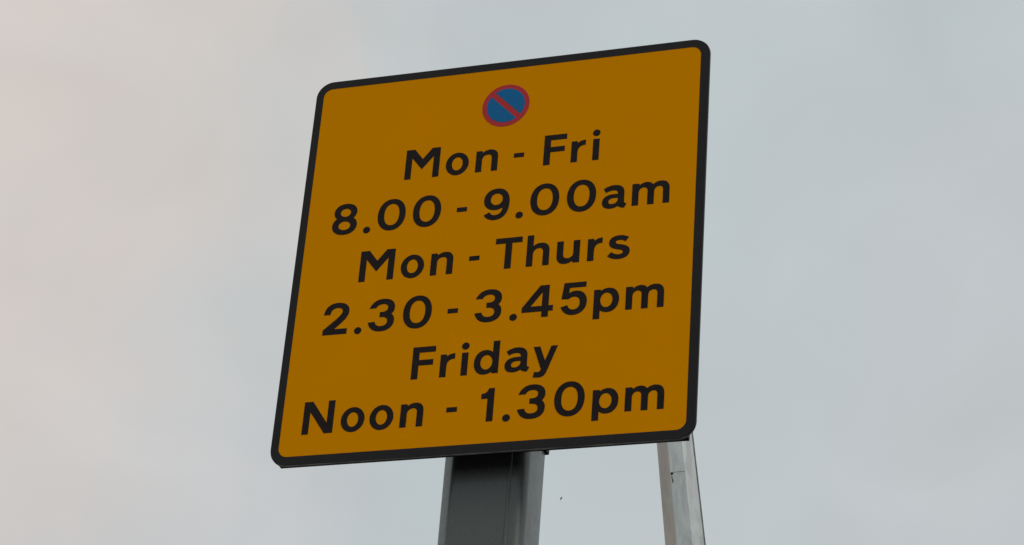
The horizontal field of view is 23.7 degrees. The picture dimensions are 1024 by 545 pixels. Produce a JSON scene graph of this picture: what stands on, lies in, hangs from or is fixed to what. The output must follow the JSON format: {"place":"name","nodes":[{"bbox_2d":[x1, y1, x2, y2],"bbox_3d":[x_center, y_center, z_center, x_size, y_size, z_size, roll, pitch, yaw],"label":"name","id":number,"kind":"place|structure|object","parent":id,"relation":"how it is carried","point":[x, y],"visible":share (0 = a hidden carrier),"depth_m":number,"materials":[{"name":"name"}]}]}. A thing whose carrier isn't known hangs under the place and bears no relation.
{"place":"outdoors","nodes":[
{"label":"outdoors","id":0,"kind":"place"},
{"bbox_2d":[0,0,1023,544],"label":"sky","id":1,"kind":"structure","parent":0,"point":[861,377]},
{"label":"ground","id":2,"kind":"structure","parent":0,"visible":0},
{"bbox_2d":[270,40,710,544],"bbox_3d":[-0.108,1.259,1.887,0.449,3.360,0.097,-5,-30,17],"label":"parking sign","id":3,"kind":"object","parent":2,"relation":"on","point":[496,294],"visible":1,"depth_m":2.53,"materials":[{"name":"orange metal"}]},
{"bbox_2d":[657,432,705,544],"bbox_3d":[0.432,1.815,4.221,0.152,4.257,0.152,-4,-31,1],"label":"steel pole","id":4,"kind":"object","parent":2,"relation":"on","point":[681,504],"visible":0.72,"depth_m":5.01,"materials":[{"name":"metal"}]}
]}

